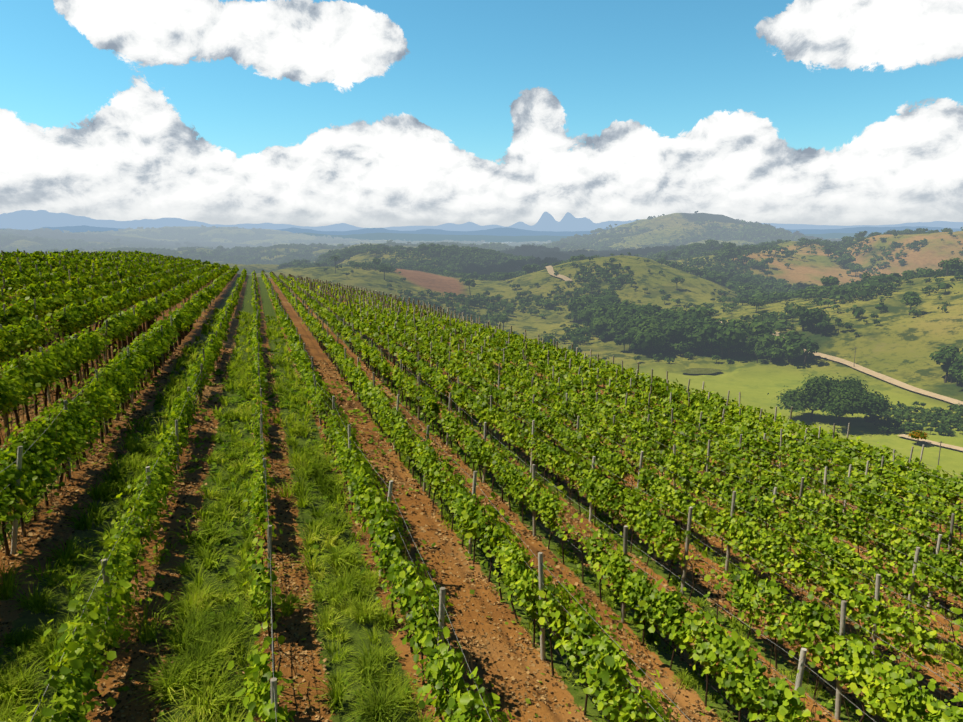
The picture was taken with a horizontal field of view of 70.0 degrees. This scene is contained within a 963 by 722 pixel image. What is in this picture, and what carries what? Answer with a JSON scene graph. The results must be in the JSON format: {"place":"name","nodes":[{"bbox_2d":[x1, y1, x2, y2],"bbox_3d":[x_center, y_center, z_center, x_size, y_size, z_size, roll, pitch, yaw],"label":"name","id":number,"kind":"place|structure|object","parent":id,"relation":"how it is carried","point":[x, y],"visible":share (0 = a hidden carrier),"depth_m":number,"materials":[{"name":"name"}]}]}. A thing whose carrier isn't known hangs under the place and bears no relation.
{"place":"outdoors","nodes":[
{"label":"outdoors","id":0,"kind":"place"},
{"bbox_2d":[3,229,882,241],"bbox_3d":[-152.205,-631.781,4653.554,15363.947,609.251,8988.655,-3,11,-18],"label":"mountains","id":1,"kind":"structure","parent":0,"point":[418,237],"depth_m":8316.83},
{"bbox_2d":[0,213,962,721],"bbox_3d":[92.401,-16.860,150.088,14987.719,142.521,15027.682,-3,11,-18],"label":"ground","id":2,"kind":"structure","parent":0,"point":[900,343],"depth_m":23.69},
{"bbox_2d":[330,256,339,273],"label":"palm","id":3,"kind":"object","parent":2,"relation":"on","point":[335,257],"depth_m":455.76,"materials":[{"name":"green plant"}]},
{"bbox_2d":[0,211,841,263],"bbox_3d":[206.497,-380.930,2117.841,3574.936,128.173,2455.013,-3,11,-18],"label":"trees","id":4,"kind":"object","parent":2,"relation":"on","point":[55,242],"visible":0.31,"depth_m":1682.79,"materials":[{"name":"green plant"}]},
{"bbox_2d":[0,249,962,565],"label":"vine leaves","id":5,"kind":"object","parent":2,"relation":"on","point":[72,353],"visible":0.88,"depth_m":37.58,"materials":[{"name":"green plant"}]},
{"bbox_2d":[0,307,962,721],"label":"grass","id":6,"kind":"structure","parent":2,"relation":"on","point":[194,677],"depth_m":14.08,"materials":[{"name":"green plant"}]},
{"bbox_2d":[0,333,962,721],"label":"soil clods","id":7,"kind":"object","parent":2,"relation":"on","point":[284,543],"visible":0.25,"depth_m":16.82,"materials":[{"name":"brown soil"}]},
{"bbox_2d":[0,349,962,721],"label":"broadleaf weeds","id":8,"kind":"object","parent":2,"relation":"on","point":[236,485],"visible":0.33,"depth_m":21.94,"materials":[{"name":"green plant"}]},
{"bbox_2d":[0,299,962,721],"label":"vine","id":9,"kind":"object","parent":2,"relation":"on","point":[180,339],"visible":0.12,"depth_m":24.84,"materials":[{"name":"brown wood"}]},
{"bbox_2d":[0,372,962,721],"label":"vine leaves","id":10,"kind":"object","parent":9,"relation":"attached to","point":[902,698],"visible":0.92,"depth_m":14.27,"materials":[{"name":"green plant"}]},
{"bbox_2d":[0,250,962,719],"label":"trellis posts","id":11,"kind":"object","parent":2,"relation":"on","point":[540,556],"visible":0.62,"depth_m":31.20,"materials":[{"name":"grey wood"}]},
{"bbox_2d":[0,355,962,721],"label":"drip lines","id":12,"kind":"object","parent":11,"relation":"attached to","point":[500,577],"visible":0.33,"depth_m":16.51,"materials":[{"name":"black plastic"}]},
{"bbox_2d":[29,223,962,344],"bbox_3d":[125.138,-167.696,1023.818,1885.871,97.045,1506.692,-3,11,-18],"label":"scrub crowns","id":13,"kind":"object","parent":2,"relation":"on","point":[774,323],"visible":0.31,"depth_m":428.30,"materials":[{"name":"green plant"}]},
{"bbox_2d":[524,266,571,280],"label":"hill track","id":14,"kind":"structure","parent":2,"relation":"on","point":[550,270],"depth_m":464.51,"materials":[{"name":"beige soil"}]},
{"bbox_2d":[201,227,962,292],"bbox_3d":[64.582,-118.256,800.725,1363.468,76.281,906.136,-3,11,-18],"label":"trees","id":15,"kind":"object","parent":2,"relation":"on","point":[495,264],"visible":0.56,"depth_m":645.87,"materials":[{"name":"green plant"}]},
{"bbox_2d":[325,259,960,385],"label":"forest","id":16,"kind":"object","parent":2,"relation":"on","point":[650,350],"visible":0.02,"depth_m":271.78,"materials":[{"name":"green plant"}]},
{"bbox_2d":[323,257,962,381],"bbox_3d":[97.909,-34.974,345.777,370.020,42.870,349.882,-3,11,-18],"label":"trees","id":17,"kind":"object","parent":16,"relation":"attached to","point":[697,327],"visible":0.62,"depth_m":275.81,"materials":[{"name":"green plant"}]},
{"bbox_2d":[560,271,962,362],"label":"bush crowns","id":18,"kind":"object","parent":2,"relation":"on","point":[729,360],"visible":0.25,"depth_m":317.58,"materials":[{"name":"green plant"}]},
{"bbox_2d":[767,381,837,419],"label":"tree","id":19,"kind":"object","parent":2,"relation":"on","point":[794,399],"depth_m":180.54,"materials":[{"name":"green plant"}]},
{"bbox_2d":[731,318,942,475],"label":"utility poles","id":20,"kind":"object","parent":2,"relation":"on","point":[939,442],"visible":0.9,"depth_m":139.51,"materials":[{"name":"brown wood"}]},
{"bbox_2d":[800,370,899,424],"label":"tree","id":21,"kind":"object","parent":2,"relation":"on","point":[850,397],"depth_m":172.49,"materials":[{"name":"green plant"}]},
{"bbox_2d":[863,401,962,434],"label":"trees","id":22,"kind":"object","parent":2,"relation":"on","point":[937,414],"visible":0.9,"depth_m":178.46,"materials":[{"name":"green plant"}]},
{"bbox_2d":[908,430,927,444],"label":"flame tree","id":23,"kind":"object","parent":2,"relation":"on","point":[921,435],"depth_m":160.60,"materials":[{"name":"orange plant"}]},
{"bbox_2d":[0,210,962,231],"bbox_3d":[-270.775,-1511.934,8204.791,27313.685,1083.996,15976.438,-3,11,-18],"label":"mountains","id":24,"kind":"structure","parent":0,"point":[38,219],"depth_m":14198.41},
{"bbox_2d":[0,333,962,721],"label":"vine canes","id":25,"kind":"object","parent":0,"point":[124,407],"visible":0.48,"depth_m":16.97,"materials":[{"name":"brown wood"}]},
{"bbox_2d":[0,323,962,721],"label":"trellis wires","id":26,"kind":"object","parent":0,"point":[616,549],"visible":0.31,"depth_m":16.18,"materials":[{"name":"grey metal"}]},
{"bbox_2d":[0,0,962,227],"label":"sky","id":27,"kind":"structure","parent":0,"point":[311,113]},
{"bbox_2d":[30,225,962,235],"bbox_3d":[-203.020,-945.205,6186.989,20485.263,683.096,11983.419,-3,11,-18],"label":"mountains","id":28,"kind":"structure","parent":0,"point":[505,231],"depth_m":11278.67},
{"bbox_2d":[681,368,721,373],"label":"pond","id":29,"kind":"structure","parent":0,"point":[699,370],"depth_m":248.94,"materials":[{"name":"liquid"}]},
{"bbox_2d":[804,349,962,404],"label":"valley road","id":30,"kind":"structure","parent":0,"point":[891,380],"depth_m":218.44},
{"bbox_2d":[897,434,962,450],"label":"farm track","id":31,"kind":"structure","parent":0,"point":[938,443],"depth_m":161.05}
]}

